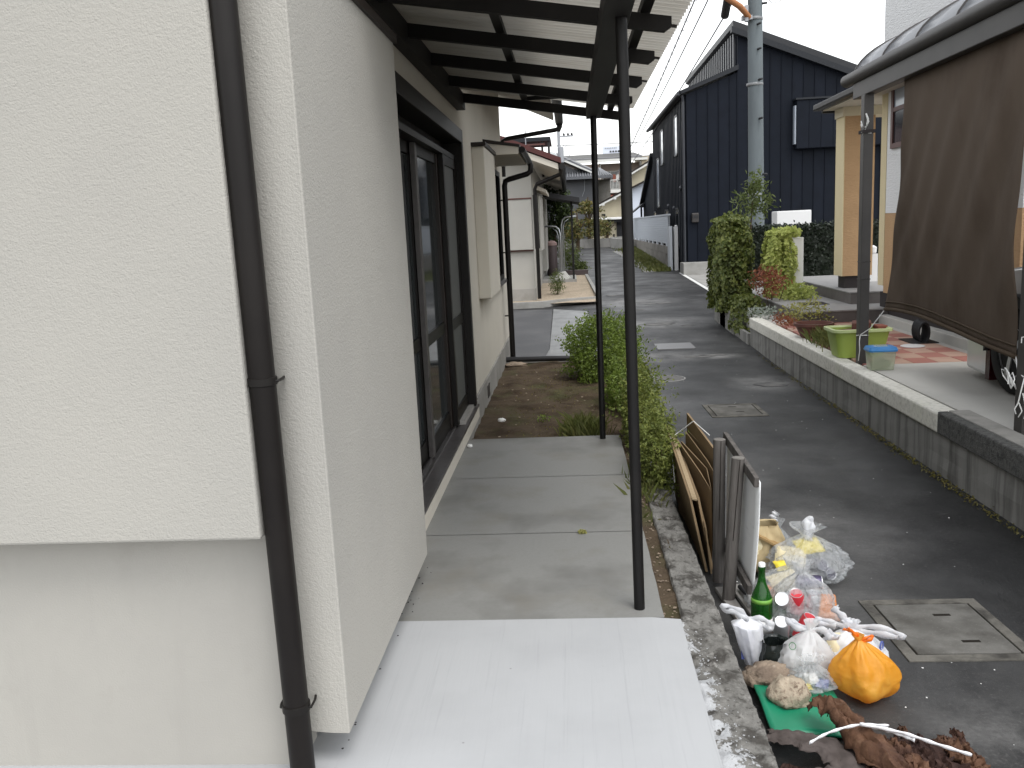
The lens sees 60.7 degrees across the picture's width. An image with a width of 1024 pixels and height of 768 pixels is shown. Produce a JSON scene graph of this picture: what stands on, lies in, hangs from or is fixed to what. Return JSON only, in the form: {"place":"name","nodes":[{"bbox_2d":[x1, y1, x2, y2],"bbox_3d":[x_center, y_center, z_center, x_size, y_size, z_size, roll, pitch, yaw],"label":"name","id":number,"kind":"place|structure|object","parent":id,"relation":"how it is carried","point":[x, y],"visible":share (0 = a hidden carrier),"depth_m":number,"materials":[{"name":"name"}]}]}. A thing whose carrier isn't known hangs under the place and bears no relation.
{"place":"outdoors","nodes":[
{"label":"outdoors","id":0,"kind":"place"},
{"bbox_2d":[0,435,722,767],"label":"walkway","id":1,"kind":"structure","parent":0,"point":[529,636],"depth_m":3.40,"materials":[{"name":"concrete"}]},
{"bbox_2d":[365,0,691,610],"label":"lean to canopy","id":2,"kind":"object","parent":1,"relation":"on","point":[595,56],"visible":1,"depth_m":4.53,"materials":[{"name":"black metal"}]},
{"bbox_2d":[622,440,680,618],"bbox_3d":[0.775,0.719,5.155,0.160,0.024,3.230,-2,10,4],"label":"soil strip","id":3,"kind":"object","parent":1,"relation":"on","point":[668,598],"visible":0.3,"depth_m":4.26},
{"bbox_2d":[513,309,552,356],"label":"lot pavement","id":4,"kind":"structure","parent":0,"point":[532,330],"depth_m":15.04,"materials":[{"name":"concrete"}]},
{"bbox_2d":[473,361,628,439],"bbox_3d":[0.373,0.111,8.956,1.460,0.050,4.500,-2,10,4],"label":"soil bed","id":5,"kind":"object","parent":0,"point":[503,398],"visible":0.58,"depth_m":8.54,"materials":[{"name":"soil"}]},
{"bbox_2d":[506,356,573,361],"bbox_3d":[0.412,-0.316,11.040,0.972,0.080,0.072,-2,10,7],"label":"drain hose","id":6,"kind":"object","parent":5,"relation":"on","point":[535,358],"visible":0.71,"depth_m":11.02,"materials":[{"name":"black plastic"}]},
{"bbox_2d":[553,408,616,436],"bbox_3d":[0.619,0.338,7.118,0.575,0.193,0.812,-2,10,4],"label":"grass clump","id":7,"kind":"object","parent":5,"relation":"on","point":[582,425],"visible":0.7,"depth_m":7.04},
{"bbox_2d":[555,304,650,383],"bbox_3d":[1.044,-0.393,9.803,1.132,0.988,1.362,-2,10,4],"label":"hedge shrub","id":8,"kind":"object","parent":5,"relation":"on","point":[584,360],"visible":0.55,"depth_m":9.56,"materials":[{"name":"green plant"}]},
{"bbox_2d":[579,336,677,415],"bbox_3d":[1.079,-0.002,8.272,1.032,1.005,1.617,3,12,31],"label":"hedge shrub","id":9,"kind":"object","parent":5,"relation":"on","point":[617,368],"visible":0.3,"depth_m":8.10,"materials":[{"name":"green plant"}]},
{"bbox_2d":[513,275,595,302],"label":"gravel yard","id":10,"kind":"structure","parent":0,"point":[581,287],"depth_m":20.99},
{"bbox_2d":[548,268,565,294],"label":"shrub","id":11,"kind":"object","parent":10,"relation":"on","point":[556,287],"visible":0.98,"depth_m":20.45,"materials":[{"name":"green plant"}]},
{"bbox_2d":[542,193,578,282],"bbox_3d":[1.311,-4.021,24.543,1.200,2.620,2.600,-2,10,4],"label":"second porch","id":12,"kind":"object","parent":10,"relation":"on","point":[571,200],"visible":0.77,"depth_m":23.64,"materials":[{"name":"black"}]},
{"bbox_2d":[499,0,884,164],"label":"sky","id":13,"kind":"structure","parent":0,"point":[848,30],"materials":[{"name":"white"}]},
{"bbox_2d":[688,274,708,286],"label":"driveway","id":14,"kind":"structure","parent":0,"point":[701,278],"depth_m":23.71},
{"bbox_2d":[772,210,810,224],"bbox_3d":[6.118,-2.935,19.182,0.730,1.700,0.500,-2,10,4],"label":"storage cabinet","id":15,"kind":"object","parent":14,"relation":"on","point":[789,217],"visible":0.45,"depth_m":18.82,"materials":[{"name":"white"}]},
{"bbox_3d":[6.280,-1.772,16.454,3.700,0.550,0.850,-2,10,4],"label":"hedge wall","id":16,"kind":"object","parent":14,"relation":"on","visible":0},
{"bbox_2d":[747,219,878,278],"bbox_3d":[6.189,-2.487,16.291,3.648,1.221,0.782,-2,10,4],"label":"clipped hedge","id":17,"kind":"object","parent":16,"relation":"on","point":[818,256],"visible":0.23,"depth_m":16.08,"materials":[{"name":"green plant"}]},
{"bbox_2d":[513,247,1023,767],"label":"road","id":18,"kind":"structure","parent":0,"point":[899,527],"depth_m":5.44,"materials":[{"name":"asphalt"}]},
{"bbox_2d":[500,136,566,300],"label":"red roofed house","id":19,"kind":"structure","parent":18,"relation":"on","point":[527,208],"depth_m":19.20,"materials":[{"name":"paint"}]},
{"bbox_2d":[514,137,551,176],"bbox_3d":[-0.326,-6.016,23.678,2.800,1.000,1.800,-2,10,4],"label":"rooftop frame","id":20,"kind":"object","parent":19,"relation":"on","point":[536,142],"visible":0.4,"depth_m":22.68,"materials":[{"name":"black"}]},
{"bbox_2d":[547,240,557,275],"bbox_3d":[1.237,-3.840,26.923,0.340,1.140,0.331,-2,10,4],"label":"bollard","id":21,"kind":"object","parent":18,"relation":"on","point":[552,254],"visible":0.69,"depth_m":26.78,"materials":[{"name":"brown"}]},
{"bbox_2d":[513,274,595,308],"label":"yard kerb","id":22,"kind":"structure","parent":18,"relation":"on","point":[536,304],"depth_m":18.77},
{"bbox_2d":[544,184,573,257],"bbox_3d":[1.348,-5.369,29.410,1.559,2.976,1.854,-2,10,4],"label":"creeper tree","id":23,"kind":"object","parent":18,"relation":"on","point":[560,210],"visible":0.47,"depth_m":29.01,"materials":[{"name":"green plant"}]},
{"bbox_2d":[546,309,596,355],"bbox_3d":[0.988,-0.874,14.746,0.910,0.154,7.000,-2,10,4],"label":"concrete apron","id":24,"kind":"object","parent":18,"relation":"on","point":[561,318],"visible":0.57,"depth_m":15.51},
{"bbox_2d":[564,210,585,250],"bbox_3d":[2.711,-6.806,38.547,1.132,1.989,1.712,-2,10,4],"label":"yellowing tree","id":25,"kind":"object","parent":18,"relation":"on","point":[577,226],"visible":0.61,"depth_m":38.17,"materials":[{"name":"green plant"}]},
{"bbox_2d":[573,197,610,238],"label":"cloud pine","id":26,"kind":"object","parent":18,"relation":"on","point":[588,232],"visible":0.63,"depth_m":44.35,"materials":[{"name":"green plant"}]},
{"bbox_2d":[612,246,671,271],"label":"verge grass","id":27,"kind":"structure","parent":18,"relation":"on","point":[643,260],"depth_m":29.61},
{"bbox_2d":[633,214,669,266],"bbox_3d":[5.420,-5.765,34.882,0.120,1.806,15.150,-2,10,4],"label":"louvre fence","id":28,"kind":"object","parent":18,"relation":"on","point":[653,229],"visible":0.86,"depth_m":32.11,"materials":[{"name":"grey"}]},
{"bbox_2d":[623,390,689,496],"bbox_3d":[0.924,0.441,5.691,0.410,0.775,0.864,-2,10,4],"label":"hedge shrub","id":29,"kind":"object","parent":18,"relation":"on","point":[656,433],"visible":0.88,"depth_m":5.51,"materials":[{"name":"green plant"}]},
{"bbox_2d":[667,225,677,269],"bbox_3d":[4.968,-4.209,27.020,0.250,1.380,0.600,-2,10,4],"label":"white gatepost","id":30,"kind":"object","parent":18,"relation":"on","point":[672,258],"visible":1,"depth_m":26.82,"materials":[{"name":"grey"}]},
{"bbox_2d":[654,342,695,349],"bbox_3d":[2.383,-0.546,12.831,0.540,0.032,0.600,-2,10,4],"label":"steel plate","id":31,"kind":"object","parent":18,"relation":"on","point":[673,346],"visible":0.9,"depth_m":12.76,"materials":[{"name":"grey"}]},
{"bbox_2d":[667,429,707,571],"bbox_3d":[1.032,0.637,5.241,0.077,0.502,1.300,-2,10,4],"label":"cardboard sheet","id":32,"kind":"object","parent":18,"relation":"on","point":[688,509],"visible":0.79,"depth_m":5.08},
{"bbox_2d":[671,433,696,500],"bbox_3d":[1.016,0.455,5.270,0.030,0.162,1.121,-2,10,4],"label":"cardboard sheet","id":33,"kind":"object","parent":32,"relation":"on","point":[687,479],"visible":0.64,"depth_m":5.06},
{"bbox_2d":[677,440,711,557],"bbox_3d":[1.104,0.658,5.175,0.061,0.475,0.837,-3,10,-2],"label":"folded carton","id":34,"kind":"object","parent":18,"relation":"on","point":[697,468],"visible":0.6,"depth_m":5.03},
{"bbox_2d":[681,454,712,569],"bbox_3d":[1.073,0.671,5.209,0.062,0.441,1.170,-2,10,4],"label":"cardboard sheet","id":35,"kind":"object","parent":18,"relation":"on","point":[698,512],"visible":0.21,"depth_m":4.89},
{"bbox_2d":[685,431,712,543],"bbox_3d":[1.162,0.625,5.241,0.059,0.512,0.826,-3,10,-1],"label":"folded carton","id":36,"kind":"object","parent":18,"relation":"on","point":[691,442],"visible":0.26,"depth_m":5.26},
{"bbox_2d":[687,413,712,468],"bbox_3d":[1.172,0.556,5.344,0.034,0.610,0.952,-3,10,-1],"label":"cardboard sheet","id":37,"kind":"object","parent":18,"relation":"on","point":[705,446],"visible":0.29,"depth_m":5.32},
{"bbox_2d":[644,462,777,767],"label":"rough kerb","id":38,"kind":"structure","parent":18,"relation":"on","point":[699,612],"depth_m":3.31,"materials":[{"name":"concrete"}]},
{"bbox_2d":[614,457,670,524],"bbox_3d":[0.823,0.612,5.530,0.351,0.148,1.408,-1,10,8],"label":"grass clump","id":39,"kind":"object","parent":38,"relation":"on","point":[647,485],"visible":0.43,"depth_m":5.31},
{"bbox_2d":[702,403,768,417],"bbox_3d":[2.175,0.265,8.551,0.541,0.029,0.580,-2,10,4],"label":"drain cover","id":40,"kind":"object","parent":18,"relation":"on","point":[734,410],"visible":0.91,"depth_m":8.51,"materials":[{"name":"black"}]},
{"bbox_2d":[706,211,765,334],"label":"ivy pillar","id":41,"kind":"structure","parent":18,"relation":"on","point":[730,244],"depth_m":13.93,"materials":[{"name":"green plant"}]},
{"bbox_2d":[713,432,760,602],"bbox_3d":[1.075,0.674,4.314,0.138,0.772,0.550,-3,10,-1],"label":"wooden signboard","id":42,"kind":"object","parent":18,"relation":"on","point":[735,551],"visible":1,"depth_m":4.23,"materials":[{"name":"grey wood"}]},
{"bbox_2d":[720,603,774,664],"bbox_3d":[0.971,1.037,3.627,0.222,0.299,0.112,-2,10,4],"label":"white carrier bag","id":43,"kind":"object","parent":18,"relation":"on","point":[748,630],"visible":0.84,"depth_m":3.60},
{"bbox_2d":[735,584,772,633],"bbox_3d":[1.149,1.070,4.176,0.070,0.020,0.533,-3,10,-2],"label":"plank","id":44,"kind":"object","parent":18,"relation":"on","point":[743,600],"visible":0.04,"depth_m":4.24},
{"bbox_2d":[633,20,881,274],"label":"navy house","id":45,"kind":"structure","parent":18,"relation":"on","point":[696,175],"depth_m":24.85,"materials":[{"name":"blue"}]},
{"bbox_2d":[751,561,772,634],"bbox_3d":[1.096,0.959,3.839,0.093,0.371,0.093,-2,10,4],"label":"green bottle","id":46,"kind":"object","parent":18,"relation":"on","point":[761,601],"visible":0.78,"depth_m":3.80,"materials":[{"name":"green"}]},
{"bbox_2d":[756,519,786,572],"bbox_3d":[1.330,0.860,4.621,0.258,0.270,0.209,0,10,15],"label":"paper bag","id":47,"kind":"object","parent":18,"relation":"on","point":[771,536],"visible":0.38,"depth_m":4.54,"materials":[{"name":"brown"}]},
{"bbox_2d":[759,634,787,661],"bbox_3d":[1.079,1.119,3.602,0.135,0.140,0.119,-2,10,4],"label":"black bag","id":48,"kind":"object","parent":18,"relation":"on","point":[772,645],"visible":0.41,"depth_m":3.58,"materials":[{"name":"black plastic"}]},
{"bbox_2d":[773,616,789,638],"bbox_3d":[1.157,1.055,3.758,0.066,0.132,0.113,0,10,15],"label":"drink can","id":49,"kind":"object","parent":18,"relation":"on","point":[781,627],"visible":0.69,"depth_m":3.72,"materials":[{"name":"silver metal"}]},
{"bbox_2d":[780,763,802,767],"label":"dry bark strip","id":50,"kind":"object","parent":18,"relation":"on","point":[785,765],"visible":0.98,"depth_m":2.96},
{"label":"dry bark strip","id":51,"kind":"object","parent":50,"relation":"on","visible":0},
{"bbox_2d":[807,694,911,767],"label":"dry bark strip","id":52,"kind":"object","parent":51,"relation":"on","point":[869,746],"visible":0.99,"depth_m":2.89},
{"bbox_2d":[754,676,841,737],"bbox_3d":[1.102,1.208,3.313,0.321,0.041,0.421,-2,10,4],"label":"green board","id":53,"kind":"object","parent":18,"relation":"on","point":[800,719],"visible":0.35,"depth_m":3.21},
{"bbox_2d":[742,660,795,687],"bbox_3d":[1.014,1.161,3.482,0.226,0.114,0.145,-2,10,4],"label":"rubble stone","id":54,"kind":"object","parent":53,"relation":"on","point":[766,672],"visible":0.59,"depth_m":3.45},
{"bbox_2d":[766,674,811,708],"bbox_3d":[1.047,1.173,3.320,0.164,0.129,0.156,-2,10,4],"label":"rubble stone","id":55,"kind":"object","parent":53,"relation":"on","point":[789,692],"visible":0.84,"depth_m":3.28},
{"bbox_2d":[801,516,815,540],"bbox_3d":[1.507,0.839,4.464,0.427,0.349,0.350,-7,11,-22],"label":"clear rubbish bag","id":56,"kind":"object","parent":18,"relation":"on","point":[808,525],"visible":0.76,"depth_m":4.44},
{"bbox_2d":[775,545,805,567],"bbox_3d":[1.411,0.873,4.435,0.151,0.087,0.103,1,11,20],"label":"snack packet","id":57,"kind":"object","parent":56,"relation":"in","point":[793,556],"visible":0.96,"depth_m":4.41,"materials":[{"name":"beige"}]},
{"bbox_2d":[792,537,824,553],"bbox_3d":[1.511,0.823,4.460,0.140,0.075,0.091,-5,10,-13],"label":"snack packet","id":58,"kind":"object","parent":56,"relation":"in","point":[810,547],"visible":0.95,"depth_m":4.43,"materials":[{"name":"yellow"}]},
{"bbox_2d":[805,558,827,571],"bbox_3d":[1.544,0.918,4.439,0.066,0.095,0.133,-6,10,-16],"label":"drink can","id":59,"kind":"object","parent":56,"relation":"in","point":[817,564],"visible":0.98,"depth_m":4.40,"materials":[{"name":"silver"}]},
{"bbox_2d":[778,617,839,680],"bbox_3d":[1.186,1.066,3.542,0.215,0.254,0.194,-7,11,-22],"label":"white carrier bag","id":60,"kind":"object","parent":18,"relation":"on","point":[812,652],"visible":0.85,"depth_m":3.49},
{"bbox_2d":[766,728,865,767],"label":"dry bark strip","id":61,"kind":"object","parent":18,"relation":"on","point":[832,751],"visible":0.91,"depth_m":2.95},
{"bbox_2d":[815,605,906,656],"bbox_3d":[1.421,1.041,3.602,0.351,0.261,0.208,-2,10,4],"label":"white carrier bag","id":62,"kind":"object","parent":18,"relation":"on","point":[846,638],"visible":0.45,"depth_m":3.58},
{"bbox_2d":[827,627,901,703],"bbox_3d":[1.355,1.066,3.366,0.209,0.300,0.201,-8,11,-28],"label":"orange bag","id":63,"kind":"object","parent":18,"relation":"on","point":[861,668],"visible":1,"depth_m":3.31,"materials":[{"name":"orange"}]},
{"bbox_2d":[749,317,1023,530],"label":"wall","id":64,"kind":"structure","parent":18,"relation":"on","point":[978,457],"depth_m":6.51,"materials":[{"name":"concrete"}]},
{"bbox_2d":[763,357,1023,537],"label":"moss strip","id":65,"kind":"object","parent":18,"relation":"on","point":[926,471],"depth_m":6.43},
{"bbox_2d":[858,598,1023,661],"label":"drain cover","id":66,"kind":"object","parent":18,"relation":"on","point":[957,630],"visible":0.97,"depth_m":3.87,"materials":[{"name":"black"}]},
{"bbox_3d":[1.283,0.952,3.902,0.339,0.345,0.259,-2,10,4],"label":"clear rubbish bag","id":67,"kind":"object","parent":18,"relation":"on","visible":0},
{"bbox_2d":[774,592,790,609],"bbox_3d":[1.184,0.949,3.830,0.068,0.103,0.114,1,11,19],"label":"drink can","id":68,"kind":"object","parent":67,"relation":"in","point":[782,601],"visible":1,"depth_m":3.79,"materials":[{"name":"silver metal"}]},
{"bbox_2d":[788,588,803,614],"bbox_3d":[1.252,0.958,3.850,0.066,0.122,0.095,1,11,20],"label":"drink can","id":69,"kind":"object","parent":67,"relation":"in","point":[796,595],"visible":0.98,"depth_m":3.82,"materials":[{"name":"red"}]},
{"bbox_2d":[795,575,822,589],"bbox_3d":[1.339,0.895,3.945,0.118,0.070,0.065,-1,10,12],"label":"drink can","id":70,"kind":"object","parent":67,"relation":"in","point":[807,582],"visible":0.98,"depth_m":3.92,"materials":[{"name":"silver"}]},
{"bbox_2d":[804,589,820,616],"bbox_3d":[1.333,0.980,3.882,0.071,0.127,0.075,-2,10,4],"label":"drink can","id":71,"kind":"object","parent":67,"relation":"in","point":[812,601],"visible":0.93,"depth_m":3.86,"materials":[{"name":"silver metal"}]},
{"bbox_2d":[818,594,839,620],"bbox_3d":[1.398,1.000,3.909,0.118,0.107,0.097,-2,10,4],"label":"snack packet","id":72,"kind":"object","parent":67,"relation":"in","point":[828,602],"visible":0.59,"depth_m":3.88,"materials":[{"name":"orange"}]},
{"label":"clear rubbish bag","id":73,"kind":"object","parent":18,"relation":"on","visible":0},
{"bbox_2d":[765,569,795,592],"bbox_3d":[1.292,0.934,4.136,0.170,0.075,0.090,-7,11,-24],"label":"snack packet","id":74,"kind":"object","parent":73,"relation":"in","point":[783,581],"visible":0.8,"depth_m":4.11,"materials":[{"name":"beige"}]},
{"bbox_3d":[1.394,1.289,2.743,0.438,0.072,0.297,-2,10,4],"label":"dry bark strip","id":75,"kind":"object","parent":18,"relation":"on","visible":0},
{"bbox_2d":[908,732,971,767],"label":"dry bark strip","id":76,"kind":"object","parent":75,"relation":"on","point":[945,760],"visible":0.31,"depth_m":2.84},
{"bbox_2d":[859,722,971,756],"bbox_3d":[1.303,1.148,2.832,0.333,0.059,0.022,2,11,24],"label":"plastic strap","id":77,"kind":"object","parent":76,"relation":"on","point":[928,741],"visible":1,"depth_m":2.83,"materials":[{"name":"white"}]},
{"bbox_2d":[949,728,977,754],"bbox_3d":[1.516,1.238,2.847,0.091,0.078,0.339,-4,10,-9],"label":"dry bark strip","id":78,"kind":"object","parent":75,"relation":"on","point":[953,732],"visible":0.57,"depth_m":2.96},
{"bbox_2d":[932,734,990,767],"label":"dry bark strip","id":79,"kind":"object","parent":78,"relation":"on","point":[974,760],"visible":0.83,"depth_m":2.85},
{"bbox_2d":[742,308,1014,429],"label":"terrace","id":80,"kind":"structure","parent":0,"point":[943,373],"depth_m":7.39,"materials":[{"name":"concrete"}]},
{"bbox_2d":[714,307,746,334],"bbox_3d":[3.734,-1.046,14.511,0.450,0.440,1.850,-2,10,4],"label":"wall stub","id":81,"kind":"object","parent":80,"relation":"on","point":[717,316],"depth_m":14.23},
{"bbox_2d":[730,165,780,228],"bbox_3d":[4.085,-2.478,14.749,0.854,2.342,0.753,-2,10,4],"label":"young tree","id":82,"kind":"object","parent":80,"relation":"on","point":[754,187],"visible":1,"depth_m":14.58,"materials":[{"name":"green plant"}]},
{"bbox_2d":[747,264,792,306],"bbox_3d":[3.812,-1.389,13.049,0.681,0.822,0.658,-2,10,4],"label":"red shrub","id":83,"kind":"object","parent":80,"relation":"on","point":[769,276],"visible":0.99,"depth_m":12.97,"materials":[{"name":"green plant"}]},
{"bbox_2d":[760,225,818,300],"bbox_3d":[4.272,-1.742,13.527,0.692,1.414,1.246,-4,10,-7],"label":"ivy post","id":84,"kind":"object","parent":80,"relation":"on","point":[788,241],"visible":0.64,"depth_m":13.53,"materials":[{"name":"plant"}]},
{"bbox_2d":[778,297,836,321],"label":"yellow shrub","id":85,"kind":"object","parent":80,"relation":"on","point":[798,310],"visible":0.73,"depth_m":11.55,"materials":[{"name":"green plant"}]},
{"bbox_2d":[793,320,833,338],"bbox_3d":[3.515,-0.631,10.196,0.450,0.170,0.450,-2,10,4],"label":"brown bowl","id":86,"kind":"object","parent":80,"relation":"on","point":[804,325],"visible":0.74,"depth_m":10.14,"materials":[{"name":"ceramic"}]},
{"bbox_2d":[752,275,887,322],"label":"porch steps","id":87,"kind":"structure","parent":80,"relation":"on","point":[840,302],"depth_m":12.33,"materials":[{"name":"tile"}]},
{"bbox_2d":[801,322,850,351],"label":"potted grass","id":88,"kind":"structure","parent":80,"relation":"on","point":[820,336],"depth_m":9.55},
{"bbox_2d":[824,324,892,357],"bbox_3d":[3.442,-0.428,8.720,0.575,0.283,0.440,-2,10,4],"label":"green tub","id":89,"kind":"object","parent":80,"relation":"on","point":[842,340],"visible":0.77,"depth_m":8.56,"materials":[{"name":"green"}]},
{"bbox_2d":[863,344,897,369],"bbox_3d":[3.330,-0.244,7.905,0.255,0.217,0.200,-2,10,4],"label":"insect case","id":90,"kind":"object","parent":80,"relation":"on","point":[881,357],"visible":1,"depth_m":7.83,"materials":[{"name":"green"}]},
{"bbox_2d":[813,0,1023,331],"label":"two tone house","id":91,"kind":"structure","parent":80,"relation":"on","point":[901,16],"depth_m":11.42,"materials":[{"name":"beige"}]},
{"bbox_2d":[890,86,903,148],"bbox_3d":[4.698,-3.302,10.375,0.030,0.910,1.050,-2,10,4],"label":"window","id":92,"kind":"structure","parent":91,"relation":"in","point":[897,96],"depth_m":10.74,"materials":[{"name":"grey"}]},
{"bbox_2d":[898,319,938,343],"bbox_3d":[4.410,-0.573,9.486,0.280,0.246,0.400,-2,10,4],"label":"tire","id":93,"kind":"object","parent":80,"relation":"on","point":[924,336],"visible":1,"depth_m":9.42,"materials":[{"name":"black"}]},
{"bbox_2d":[879,314,967,349],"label":"house kerb","id":94,"kind":"structure","parent":80,"relation":"on","point":[948,338],"depth_m":9.73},
{"bbox_2d":[840,0,1023,434],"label":"carport","id":95,"kind":"object","parent":80,"relation":"on","point":[953,30],"visible":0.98,"depth_m":6.80,"materials":[{"name":"grey metal"}]},
{"bbox_2d":[883,29,1023,358],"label":"shade cloth","id":96,"kind":"object","parent":95,"relation":"hanging from","point":[962,151],"visible":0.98,"depth_m":6.12,"materials":[{"name":"brown"}]},
{"bbox_2d":[1001,357,1023,418],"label":"tie rope","id":97,"kind":"object","parent":95,"relation":"attached to","point":[1010,381],"visible":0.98,"depth_m":5.42,"materials":[{"name":"white"}]},
{"bbox_2d":[967,267,1021,394],"bbox_3d":[4.407,-0.543,5.506,1.530,1.550,4.010,-2,10,4],"label":"parked car","id":98,"kind":"object","parent":80,"relation":"on","point":[990,364],"visible":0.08,"depth_m":6.78,"materials":[{"name":"white"}]},
{"bbox_3d":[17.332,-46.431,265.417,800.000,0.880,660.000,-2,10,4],"label":"ground","id":99,"kind":"structure","parent":0,"visible":0},
{"bbox_2d":[0,0,562,767],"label":"cream house","id":100,"kind":"structure","parent":99,"relation":"on","point":[256,326],"depth_m":2.50,"materials":[{"name":"paint"}]},
{"bbox_2d":[395,71,478,513],"bbox_3d":[-0.556,-0.624,5.666,0.208,2.307,3.560,-2,10,4],"label":"sliding door","id":101,"kind":"structure","parent":100,"relation":"in","point":[431,145],"depth_m":6.15,"materials":[{"name":"brown metal"}]},
{"bbox_2d":[495,170,506,286],"bbox_3d":[-0.180,-1.828,10.210,0.085,1.350,1.880,-2,10,4],"label":"window","id":102,"kind":"structure","parent":100,"relation":"in","point":[503,280],"depth_m":10.97,"materials":[{"name":"brown metal"}]},
{"bbox_2d":[548,153,612,240],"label":"grey tiled house","id":103,"kind":"structure","parent":99,"relation":"on","point":[579,180],"depth_m":58.48,"materials":[{"name":"grey tile"}]},
{"bbox_2d":[557,238,609,249],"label":"wall","id":104,"kind":"structure","parent":99,"relation":"on","point":[589,243],"depth_m":43.29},
{"bbox_2d":[586,191,621,238],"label":"cream gable house","id":105,"kind":"structure","parent":99,"relation":"on","point":[611,206],"depth_m":48.47,"materials":[{"name":"beige paint"}]},
{"bbox_2d":[565,140,648,195],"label":"apartment block","id":106,"kind":"structure","parent":99,"relation":"on","point":[613,168],"depth_m":83.67,"materials":[{"name":"beige"}]},
{"bbox_2d":[618,161,647,185],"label":"cream house","id":107,"kind":"structure","parent":99,"relation":"on","point":[638,176],"depth_m":55.13,"materials":[{"name":"beige paint"}]},
{"bbox_2d":[632,181,643,239],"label":"white gable house","id":108,"kind":"structure","parent":99,"relation":"on","point":[636,191],"depth_m":48.02,"materials":[{"name":"grey"}]},
{"bbox_2d":[602,352,678,452],"bbox_3d":[0.982,0.247,6.658,0.613,1.008,1.188,-2,10,4],"label":"hedge shrub","id":109,"kind":"object","parent":99,"relation":"on","point":[643,373],"visible":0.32,"depth_m":6.48,"materials":[{"name":"green plant"}]},
{"bbox_2d":[725,0,780,227],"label":"utility pole","id":110,"kind":"object","parent":99,"relation":"on","point":[752,13],"visible":0.68,"depth_m":17.53,"materials":[{"name":"grey"}]},
{"bbox_2d":[617,0,696,174],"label":"overhead wire","id":111,"kind":"object","parent":110,"relation":"attached to","point":[670,55],"visible":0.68,"depth_m":26.75,"materials":[{"name":"grey"}]},
{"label":"dry bark strip","id":112,"kind":"object","parent":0,"visible":0},
{"bbox_2d":[876,733,929,767],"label":"dry bark strip","id":113,"kind":"object","parent":112,"relation":"on","point":[911,758],"visible":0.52,"depth_m":2.80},
{"bbox_2d":[887,734,945,767],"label":"dry bark strip","id":114,"kind":"object","parent":112,"relation":"on","point":[926,753],"visible":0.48,"depth_m":2.83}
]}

